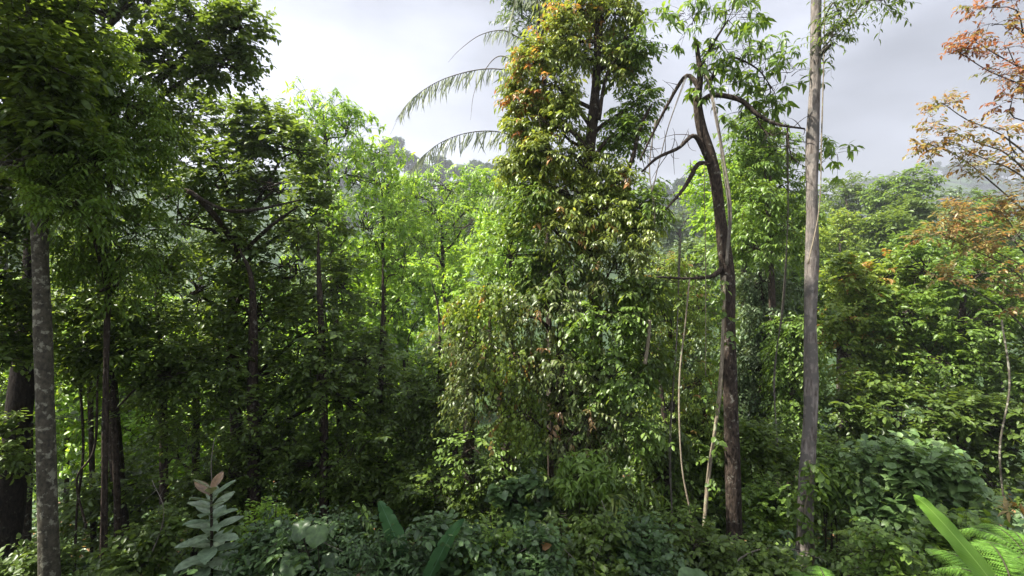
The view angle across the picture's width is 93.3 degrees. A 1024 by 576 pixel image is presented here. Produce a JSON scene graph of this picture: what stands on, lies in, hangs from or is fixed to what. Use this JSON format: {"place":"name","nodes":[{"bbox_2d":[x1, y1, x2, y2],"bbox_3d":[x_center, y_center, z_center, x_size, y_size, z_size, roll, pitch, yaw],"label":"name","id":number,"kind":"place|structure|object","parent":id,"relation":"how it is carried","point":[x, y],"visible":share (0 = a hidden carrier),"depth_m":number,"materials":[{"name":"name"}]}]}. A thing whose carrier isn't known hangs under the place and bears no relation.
{"place":"outdoors","nodes":[
{"label":"outdoors","id":0,"kind":"place"},
{"bbox_2d":[0,0,1023,213],"label":"sky","id":1,"kind":"structure","parent":0,"point":[379,54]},
{"bbox_2d":[2,164,1023,575],"bbox_3d":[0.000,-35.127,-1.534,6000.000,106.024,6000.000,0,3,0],"label":"ground","id":2,"kind":"structure","parent":0,"point":[954,182],"depth_m":129.89,"materials":[{"name":"green plant"}]},
{"bbox_2d":[0,200,69,484],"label":"tree","id":3,"kind":"object","parent":2,"relation":"on","point":[12,350],"visible":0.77,"depth_m":6.94,"materials":[{"name":"green plant"}]},
{"bbox_2d":[0,294,80,548],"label":"understorey tree","id":4,"kind":"object","parent":2,"relation":"on","point":[27,528],"visible":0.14,"depth_m":9.99,"materials":[{"name":"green plant"}]},
{"bbox_2d":[0,529,91,575],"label":"shrub","id":5,"kind":"object","parent":2,"relation":"on","point":[24,563],"visible":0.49,"depth_m":6.70,"materials":[{"name":"green plant"}]},
{"bbox_2d":[0,9,101,564],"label":"leaning tree","id":6,"kind":"object","parent":2,"relation":"on","point":[20,393],"visible":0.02,"depth_m":7.57,"materials":[{"name":"black plant"}]},
{"bbox_2d":[0,0,144,575],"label":"mottled tree","id":7,"kind":"object","parent":2,"relation":"on","point":[45,77],"visible":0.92,"depth_m":6.20,"materials":[{"name":"green plant"}]},
{"bbox_2d":[0,305,158,536],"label":"tree","id":8,"kind":"object","parent":2,"relation":"on","point":[61,461],"visible":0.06,"depth_m":13.88,"materials":[{"name":"green plant"}]},
{"bbox_2d":[0,24,205,560],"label":"feathery tree","id":9,"kind":"object","parent":2,"relation":"on","point":[77,200],"visible":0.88,"depth_m":7.12,"materials":[{"name":"green plant"}]},
{"bbox_2d":[54,333,158,525],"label":"tree","id":10,"kind":"object","parent":2,"relation":"on","point":[130,426],"visible":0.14,"depth_m":12.77,"materials":[{"name":"green plant"}]},
{"bbox_2d":[58,458,186,568],"bbox_3d":[-8.726,5.787,10.505,2.942,4.425,2.158,0,3,0],"label":"bush","id":11,"kind":"object","parent":2,"relation":"on","point":[88,501],"visible":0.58,"depth_m":10.02,"materials":[{"name":"green plant"}]},
{"bbox_2d":[51,234,202,569],"bbox_3d":[-8.335,2.177,10.435,3.088,8.168,1.937,1,3,22],"label":"understorey tree","id":12,"kind":"object","parent":2,"relation":"on","point":[91,442],"visible":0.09,"depth_m":10.46,"materials":[{"name":"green plant"}]},
{"bbox_2d":[74,502,192,575],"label":"shrub","id":13,"kind":"object","parent":2,"relation":"on","point":[135,552],"visible":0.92,"depth_m":6.04,"materials":[{"name":"green plant"}]},
{"bbox_2d":[49,230,224,548],"bbox_3d":[-7.041,2.658,8.882,3.289,7.499,2.016,0,3,0],"label":"tree","id":14,"kind":"object","parent":2,"relation":"on","point":[73,359],"visible":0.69,"depth_m":8.63,"materials":[{"name":"green plant"}]},
{"bbox_2d":[73,284,246,569],"bbox_3d":[-6.479,2.809,9.286,2.452,6.538,2.209,0,3,0],"label":"understorey tree","id":15,"kind":"object","parent":2,"relation":"on","point":[162,415],"visible":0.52,"depth_m":9.08,"materials":[{"name":"green plant"}]},
{"bbox_2d":[108,294,243,567],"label":"tree","id":16,"kind":"object","parent":2,"relation":"on","point":[150,472],"visible":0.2,"depth_m":11.57,"materials":[{"name":"green plant"}]},
{"bbox_2d":[82,0,281,544],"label":"overhanging tree","id":17,"kind":"object","parent":2,"relation":"on","point":[195,33],"visible":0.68,"depth_m":9.17,"materials":[{"name":"green plant"}]},
{"bbox_2d":[122,212,261,436],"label":"valley tree","id":18,"kind":"object","parent":2,"relation":"on","point":[200,273],"visible":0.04,"depth_m":42.67,"materials":[{"name":"green plant"}]},
{"bbox_2d":[173,471,243,575],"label":"rosette plant","id":19,"kind":"object","parent":2,"relation":"on","point":[206,558],"visible":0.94,"depth_m":5.30,"materials":[{"name":"green plant"}]},
{"bbox_2d":[153,454,274,568],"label":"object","id":20,"kind":"object","parent":2,"relation":"on","point":[187,495],"visible":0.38,"depth_m":9.46,"materials":[{"name":"green plant"}]},
{"bbox_2d":[177,248,304,531],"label":"understorey tree","id":21,"kind":"object","parent":2,"relation":"on","point":[252,435],"visible":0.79,"depth_m":9.67,"materials":[{"name":"green plant"}]},
{"bbox_2d":[168,316,333,478],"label":"tree","id":22,"kind":"object","parent":2,"relation":"on","point":[301,428],"visible":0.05,"depth_m":12.37,"materials":[{"name":"green plant"}]},
{"bbox_2d":[115,78,409,554],"bbox_3d":[-5.828,1.267,11.178,6.877,12.734,4.411,0,3,0],"label":"rounded tree","id":23,"kind":"object","parent":2,"relation":"on","point":[252,146],"visible":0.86,"depth_m":10.82,"materials":[{"name":"green plant"}]},
{"bbox_2d":[223,496,307,575],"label":"shrub","id":24,"kind":"object","parent":2,"relation":"on","point":[259,509],"visible":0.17,"depth_m":6.52,"materials":[{"name":"green plant"}]},
{"bbox_2d":[213,514,351,575],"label":"shrub","id":25,"kind":"object","parent":2,"relation":"on","point":[260,542],"visible":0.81,"depth_m":5.07,"materials":[{"name":"green plant"}]},
{"bbox_2d":[216,415,356,523],"bbox_3d":[-4.698,5.328,10.412,3.065,5.350,2.189,0,3,0],"label":"bush","id":26,"kind":"object","parent":2,"relation":"on","point":[298,499],"visible":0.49,"depth_m":10.02,"materials":[{"name":"green plant"}]},
{"bbox_2d":[273,520,337,575],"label":"round leaf plant","id":27,"kind":"object","parent":2,"relation":"on","point":[315,535],"visible":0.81,"depth_m":4.84,"materials":[{"name":"green plant"}]},
{"bbox_2d":[276,192,369,307],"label":"valley tree","id":28,"kind":"object","parent":2,"relation":"on","point":[314,280],"visible":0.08,"depth_m":43.95,"materials":[{"name":"green plant"}]},
{"bbox_2d":[261,232,400,548],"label":"understorey tree","id":29,"kind":"object","parent":2,"relation":"on","point":[322,415],"visible":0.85,"depth_m":9.66,"materials":[{"name":"green plant"}]},
{"bbox_2d":[282,505,382,575],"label":"shrub","id":30,"kind":"object","parent":2,"relation":"on","point":[345,523],"visible":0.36,"depth_m":5.60,"materials":[{"name":"green plant"}]},
{"bbox_2d":[268,73,408,514],"bbox_3d":[-5.822,0.591,15.707,5.032,14.745,3.926,0,3,0],"label":"lime tree","id":31,"kind":"object","parent":2,"relation":"on","point":[340,117],"visible":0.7,"depth_m":15.49,"materials":[{"name":"green plant"}]},
{"bbox_2d":[309,524,432,575],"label":"shrub","id":32,"kind":"object","parent":2,"relation":"on","point":[384,558],"visible":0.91,"depth_m":4.56,"materials":[{"name":"green plant"}]},
{"bbox_2d":[313,434,431,554],"bbox_3d":[-3.056,5.584,10.507,2.549,4.830,2.371,0,3,0],"label":"bush","id":33,"kind":"object","parent":2,"relation":"on","point":[335,498],"visible":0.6,"depth_m":10.10,"materials":[{"name":"green plant"}]},
{"bbox_2d":[315,238,431,372],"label":"valley tree","id":34,"kind":"object","parent":2,"relation":"on","point":[399,317],"visible":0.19,"depth_m":21.16,"materials":[{"name":"green plant"}]},
{"bbox_2d":[331,264,448,537],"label":"understorey tree","id":35,"kind":"object","parent":2,"relation":"on","point":[381,382],"visible":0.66,"depth_m":10.50,"materials":[{"name":"green plant"}]},
{"bbox_2d":[326,131,455,498],"bbox_3d":[-4.203,1.534,16.379,4.406,13.991,3.407,1,3,26],"label":"lime tree","id":36,"kind":"object","parent":2,"relation":"on","point":[409,288],"visible":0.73,"depth_m":16.11,"materials":[{"name":"green plant"}]},
{"bbox_2d":[378,501,410,568],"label":"banana plant","id":37,"kind":"object","parent":2,"relation":"on","point":[387,518],"visible":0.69,"depth_m":4.71,"materials":[{"name":"green plant"}]},
{"bbox_2d":[376,337,450,533],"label":"tree","id":38,"kind":"object","parent":2,"relation":"on","point":[408,378],"visible":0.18,"depth_m":11.97,"materials":[{"name":"green plant"}]},
{"bbox_2d":[372,446,497,545],"bbox_3d":[-1.518,5.492,9.933,2.690,4.258,2.405,-1,3,-22],"label":"bush","id":39,"kind":"object","parent":2,"relation":"on","point":[422,497],"visible":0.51,"depth_m":9.59,"materials":[{"name":"green plant"}]},
{"bbox_2d":[387,281,495,506],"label":"understorey tree","id":40,"kind":"object","parent":2,"relation":"on","point":[431,374],"visible":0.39,"depth_m":11.15,"materials":[{"name":"green plant"}]},
{"bbox_2d":[422,518,463,575],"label":"banana plant","id":41,"kind":"object","parent":2,"relation":"on","point":[439,553],"visible":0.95,"depth_m":4.43,"materials":[{"name":"green plant"}]},
{"bbox_2d":[389,508,501,575],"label":"shrub","id":42,"kind":"object","parent":2,"relation":"on","point":[434,529],"visible":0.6,"depth_m":4.65,"materials":[{"name":"green plant"}]},
{"bbox_2d":[372,159,522,440],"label":"lime tree","id":43,"kind":"object","parent":2,"relation":"on","point":[441,217],"visible":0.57,"depth_m":18.40,"materials":[{"name":"green plant"}]},
{"bbox_2d":[394,242,500,446],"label":"valley tree","id":44,"kind":"object","parent":2,"relation":"on","point":[435,267],"visible":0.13,"depth_m":22.86,"materials":[{"name":"green plant"}]},
{"bbox_2d":[394,327,504,518],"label":"tree","id":45,"kind":"object","parent":2,"relation":"on","point":[425,421],"visible":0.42,"depth_m":10.83,"materials":[{"name":"green plant"}]},
{"bbox_2d":[428,296,515,517],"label":"understorey tree","id":46,"kind":"object","parent":2,"relation":"on","point":[465,459],"visible":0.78,"depth_m":9.17,"materials":[{"name":"green plant"}]},
{"bbox_2d":[394,0,587,490],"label":"climbing palm","id":47,"kind":"object","parent":2,"relation":"on","point":[447,82],"visible":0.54,"depth_m":9.47,"materials":[{"name":"green plant"}]},
{"bbox_2d":[442,515,539,575],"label":"shrub","id":48,"kind":"object","parent":2,"relation":"on","point":[492,540],"visible":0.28,"depth_m":4.86,"materials":[{"name":"green plant"}]},
{"bbox_2d":[464,314,521,524],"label":"understorey tree","id":49,"kind":"object","parent":2,"relation":"on","point":[493,475],"visible":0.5,"depth_m":9.07,"materials":[{"name":"green plant"}]},
{"bbox_2d":[425,185,566,475],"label":"lime tree","id":50,"kind":"object","parent":2,"relation":"on","point":[499,262],"visible":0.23,"depth_m":14.45,"materials":[{"name":"green plant"}]},
{"bbox_2d":[444,464,547,531],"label":"bush","id":51,"kind":"object","parent":2,"relation":"on","point":[481,504],"visible":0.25,"depth_m":9.07,"materials":[{"name":"green plant"}]},
{"bbox_2d":[484,469,566,538],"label":"shrub","id":52,"kind":"object","parent":2,"relation":"on","point":[509,497],"visible":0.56,"depth_m":6.05,"materials":[{"name":"green plant"}]},
{"bbox_2d":[32,467,1023,575],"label":"undergrowth","id":53,"kind":"object","parent":2,"relation":"on","point":[1018,518],"visible":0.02,"depth_m":12.89,"materials":[{"name":"green plant"}]},
{"bbox_2d":[489,0,568,478],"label":"slim tree","id":54,"kind":"object","parent":2,"relation":"on","point":[527,19],"visible":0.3,"depth_m":10.56,"materials":[{"name":"green plant"}]},
{"bbox_2d":[491,515,578,575],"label":"shrub","id":55,"kind":"object","parent":2,"relation":"on","point":[534,559],"visible":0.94,"depth_m":4.72,"materials":[{"name":"green plant"}]},
{"bbox_2d":[415,217,682,544],"bbox_3d":[0.637,2.281,7.896,4.402,6.876,2.326,0,3,0],"label":"tree","id":56,"kind":"object","parent":2,"relation":"on","point":[630,310],"visible":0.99,"depth_m":7.54,"materials":[{"name":"green plant"}]},
{"bbox_2d":[487,334,631,509],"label":"valley tree","id":57,"kind":"object","parent":2,"relation":"on","point":[541,461],"visible":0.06,"depth_m":16.86,"materials":[{"name":"green plant"}]},
{"bbox_2d":[549,448,618,530],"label":"drooping bush","id":58,"kind":"object","parent":2,"relation":"on","point":[591,471],"visible":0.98,"depth_m":5.70,"materials":[{"name":"green plant"}]},
{"bbox_2d":[488,0,680,508],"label":"vine clad tree","id":59,"kind":"object","parent":2,"relation":"on","point":[623,58],"visible":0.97,"depth_m":8.15,"materials":[{"name":"green plant"}]},
{"bbox_2d":[522,472,659,551],"bbox_3d":[0.899,3.337,6.093,1.784,2.002,1.515,0,3,0],"label":"drooping bush","id":60,"kind":"object","parent":2,"relation":"on","point":[569,514],"visible":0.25,"depth_m":5.83,"materials":[{"name":"green plant"}]},
{"bbox_2d":[558,504,639,575],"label":"shrub","id":61,"kind":"object","parent":2,"relation":"on","point":[591,542],"visible":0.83,"depth_m":5.08,"materials":[{"name":"green plant"}]},
{"bbox_2d":[563,504,688,575],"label":"shrub","id":62,"kind":"object","parent":2,"relation":"on","point":[653,556],"visible":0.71,"depth_m":5.15,"materials":[{"name":"green plant"}]},
{"bbox_2d":[601,470,682,575],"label":"drooping bush","id":63,"kind":"object","parent":2,"relation":"on","point":[643,499],"visible":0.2,"depth_m":5.93,"materials":[{"name":"green plant"}]},
{"bbox_2d":[625,419,699,536],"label":"creeper tree","id":64,"kind":"object","parent":2,"relation":"on","point":[686,446],"visible":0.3,"depth_m":9.06,"materials":[{"name":"green plant"}]},
{"bbox_2d":[618,344,708,530],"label":"understorey tree","id":65,"kind":"object","parent":2,"relation":"on","point":[675,498],"visible":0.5,"depth_m":9.04,"materials":[{"name":"green plant"}]},
{"bbox_2d":[615,236,721,381],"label":"valley tree","id":66,"kind":"object","parent":2,"relation":"on","point":[690,244],"visible":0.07,"depth_m":24.42,"materials":[{"name":"green plant"}]},
{"bbox_2d":[622,251,723,473],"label":"yellow green tree","id":67,"kind":"object","parent":2,"relation":"on","point":[698,332],"visible":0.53,"depth_m":9.58,"materials":[{"name":"green plant"}]},
{"bbox_2d":[634,322,714,422],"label":"creeper tree","id":68,"kind":"object","parent":2,"relation":"on","point":[688,364],"visible":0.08,"depth_m":11.76,"materials":[{"name":"green plant"}]},
{"bbox_2d":[639,196,719,292],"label":"valley tree","id":69,"kind":"object","parent":2,"relation":"on","point":[678,233],"visible":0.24,"depth_m":48.55,"materials":[{"name":"green plant"}]},
{"bbox_2d":[661,500,744,575],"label":"shrub","id":70,"kind":"object","parent":2,"relation":"on","point":[700,545],"visible":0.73,"depth_m":5.81,"materials":[{"name":"green plant"}]},
{"bbox_2d":[676,396,749,534],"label":"creeper tree","id":71,"kind":"object","parent":2,"relation":"on","point":[720,428],"visible":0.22,"depth_m":9.68,"materials":[{"name":"green plant"}]},
{"bbox_2d":[673,242,755,413],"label":"tree","id":72,"kind":"object","parent":2,"relation":"on","point":[712,310],"visible":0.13,"depth_m":15.31,"materials":[{"name":"green plant"}]},
{"bbox_2d":[674,141,796,471],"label":"valley tree","id":73,"kind":"object","parent":2,"relation":"on","point":[700,221],"visible":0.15,"depth_m":20.34,"materials":[{"name":"green plant"}]},
{"bbox_2d":[682,435,794,535],"bbox_3d":[4.265,5.246,9.760,2.365,4.764,1.797,0,3,0],"label":"bush","id":74,"kind":"object","parent":2,"relation":"on","point":[721,505],"visible":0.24,"depth_m":9.27,"materials":[{"name":"green plant"}]},
{"bbox_2d":[636,0,864,549],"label":"crooked tree","id":75,"kind":"object","parent":2,"relation":"on","point":[732,457],"visible":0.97,"depth_m":7.21,"materials":[{"name":"brown plant"}]},
{"bbox_2d":[684,276,743,525],"bbox_3d":[2.886,2.186,6.836,0.975,4.710,0.540,-2,3,-34],"label":"liana","id":76,"kind":"object","parent":75,"relation":"hanging from","point":[719,374],"visible":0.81,"depth_m":6.80,"materials":[{"name":"green plant"}]},
{"bbox_2d":[705,75,731,265],"bbox_3d":[2.983,-1.746,7.061,0.158,2.834,0.436,-2,3,-44],"label":"liana","id":77,"kind":"object","parent":75,"relation":"hanging from","point":[728,194],"visible":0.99,"depth_m":6.99,"materials":[{"name":"grey plant"}]},
{"bbox_2d":[773,133,788,446],"bbox_3d":[4.469,0.380,7.999,0.125,5.349,2.154,1,3,26],"label":"liana","id":78,"kind":"object","parent":75,"relation":"hanging from","point":[785,270],"visible":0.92,"depth_m":8.22,"materials":[{"name":"brown plant"}]},
{"bbox_2d":[710,259,803,483],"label":"creeper tree","id":79,"kind":"object","parent":2,"relation":"on","point":[754,295],"visible":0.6,"depth_m":11.92,"materials":[{"name":"green plant"}]},
{"bbox_2d":[698,531,817,575],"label":"shrub","id":80,"kind":"object","parent":2,"relation":"on","point":[762,562],"visible":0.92,"depth_m":5.52,"materials":[{"name":"green plant"}]},
{"bbox_2d":[723,414,800,543],"bbox_3d":[4.748,3.887,9.098,1.471,3.098,1.666,1,3,19],"label":"shrub","id":81,"kind":"object","parent":2,"relation":"on","point":[763,450],"visible":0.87,"depth_m":8.78,"materials":[{"name":"green plant"}]},
{"bbox_2d":[703,107,832,541],"bbox_3d":[6.169,1.754,11.867,3.064,12.456,2.554,0,3,0],"label":"green tree","id":82,"kind":"object","parent":2,"relation":"on","point":[771,202],"visible":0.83,"depth_m":11.49,"materials":[{"name":"green plant"}]},
{"bbox_2d":[724,469,817,559],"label":"shrub","id":83,"kind":"object","parent":2,"relation":"on","point":[753,501],"visible":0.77,"depth_m":7.70,"materials":[{"name":"green plant"}]},
{"bbox_2d":[715,255,844,486],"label":"valley tree","id":84,"kind":"object","parent":2,"relation":"on","point":[799,281],"visible":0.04,"depth_m":18.56,"materials":[{"name":"green plant"}]},
{"bbox_2d":[752,310,835,547],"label":"creeper tree","id":85,"kind":"object","parent":2,"relation":"on","point":[789,388],"visible":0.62,"depth_m":10.85,"materials":[{"name":"green plant"}]},
{"bbox_2d":[787,438,863,567],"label":"shrub","id":86,"kind":"object","parent":2,"relation":"on","point":[839,479],"visible":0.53,"depth_m":6.96,"materials":[{"name":"green plant"}]},
{"bbox_2d":[775,207,877,440],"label":"valley tree","id":87,"kind":"object","parent":2,"relation":"on","point":[830,247],"visible":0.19,"depth_m":26.56,"materials":[{"name":"green plant"}]},
{"bbox_2d":[802,169,883,421],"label":"valley tree","id":88,"kind":"object","parent":2,"relation":"on","point":[852,205],"visible":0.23,"depth_m":42.84,"materials":[{"name":"green plant"}]},
{"bbox_2d":[775,429,912,556],"bbox_3d":[6.344,4.934,9.476,2.781,4.608,2.330,0,3,0],"label":"bush","id":89,"kind":"object","parent":2,"relation":"on","point":[841,523],"visible":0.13,"depth_m":9.16,"materials":[{"name":"green plant"}]},
{"bbox_2d":[813,540,882,575],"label":"shrub","id":90,"kind":"object","parent":2,"relation":"on","point":[835,559],"visible":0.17,"depth_m":6.11,"materials":[{"name":"green plant"}]},
{"bbox_2d":[794,0,921,570],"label":"pale tree","id":91,"kind":"object","parent":2,"relation":"on","point":[811,389],"visible":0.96,"depth_m":6.83,"materials":[{"name":"grey plant"}]},
{"bbox_2d":[786,460,831,568],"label":"climbing vine","id":92,"kind":"object","parent":91,"relation":"attached to","point":[815,470],"visible":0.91,"depth_m":6.60,"materials":[{"name":"green plant"}]},
{"bbox_2d":[817,247,955,513],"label":"vine covered tree","id":93,"kind":"object","parent":2,"relation":"on","point":[855,322],"visible":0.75,"depth_m":12.31,"materials":[{"name":"green plant"}]},
{"bbox_2d":[836,513,950,575],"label":"shrub","id":94,"kind":"object","parent":2,"relation":"on","point":[887,564],"visible":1,"depth_m":4.66,"materials":[{"name":"green plant"}]},
{"bbox_2d":[853,191,948,427],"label":"valley tree","id":95,"kind":"object","parent":2,"relation":"on","point":[896,218],"visible":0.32,"depth_m":26.39,"materials":[{"name":"green plant"}]},
{"bbox_2d":[857,162,949,425],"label":"valley tree","id":96,"kind":"object","parent":2,"relation":"on","point":[882,196],"visible":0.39,"depth_m":39.04,"materials":[{"name":"green plant"}]},
{"bbox_2d":[799,363,1023,532],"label":"understorey tree","id":97,"kind":"object","parent":2,"relation":"on","point":[959,411],"visible":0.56,"depth_m":10.27,"materials":[{"name":"green plant"}]},
{"bbox_2d":[853,221,995,435],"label":"valley tree","id":98,"kind":"object","parent":2,"relation":"on","point":[897,240],"visible":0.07,"depth_m":23.07,"materials":[{"name":"green plant"}]},
{"bbox_2d":[833,428,1020,574],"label":"broad leaf shrub","id":99,"kind":"object","parent":2,"relation":"on","point":[936,473],"visible":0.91,"depth_m":6.36,"materials":[{"name":"green plant"}]},
{"bbox_2d":[858,238,1023,452],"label":"vine covered tree","id":100,"kind":"object","parent":2,"relation":"on","point":[974,346],"visible":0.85,"depth_m":11.56,"materials":[{"name":"green plant"}]},
{"bbox_2d":[913,495,994,575],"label":"banana plant","id":101,"kind":"object","parent":2,"relation":"on","point":[972,558],"visible":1,"depth_m":2.12,"materials":[{"name":"green plant"}]},
{"bbox_2d":[895,504,1023,575],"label":"fern","id":102,"kind":"object","parent":2,"relation":"on","point":[930,535],"visible":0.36,"depth_m":4.90,"materials":[{"name":"green plant"}]},
{"bbox_2d":[899,87,1023,328],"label":"orange tree","id":103,"kind":"object","parent":2,"relation":"on","point":[983,245],"visible":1,"depth_m":10.26,"materials":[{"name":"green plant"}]},
{"bbox_2d":[925,542,1023,575],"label":"fern","id":104,"kind":"object","parent":2,"relation":"on","point":[958,568],"visible":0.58,"depth_m":3.13,"materials":[{"name":"green plant"}]},
{"bbox_2d":[938,0,1023,121],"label":"red leaf tree","id":105,"kind":"object","parent":2,"relation":"on","point":[974,38],"visible":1,"depth_m":8.46,"materials":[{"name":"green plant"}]},
{"bbox_2d":[939,211,1023,485],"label":"valley tree","id":106,"kind":"object","parent":2,"relation":"on","point":[986,223],"visible":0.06,"depth_m":24.00,"materials":[{"name":"green plant"}]},
{"bbox_2d":[960,523,1023,574],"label":"fern","id":107,"kind":"object","parent":2,"relation":"on","point":[1013,534],"visible":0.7,"depth_m":4.14,"materials":[{"name":"green plant"}]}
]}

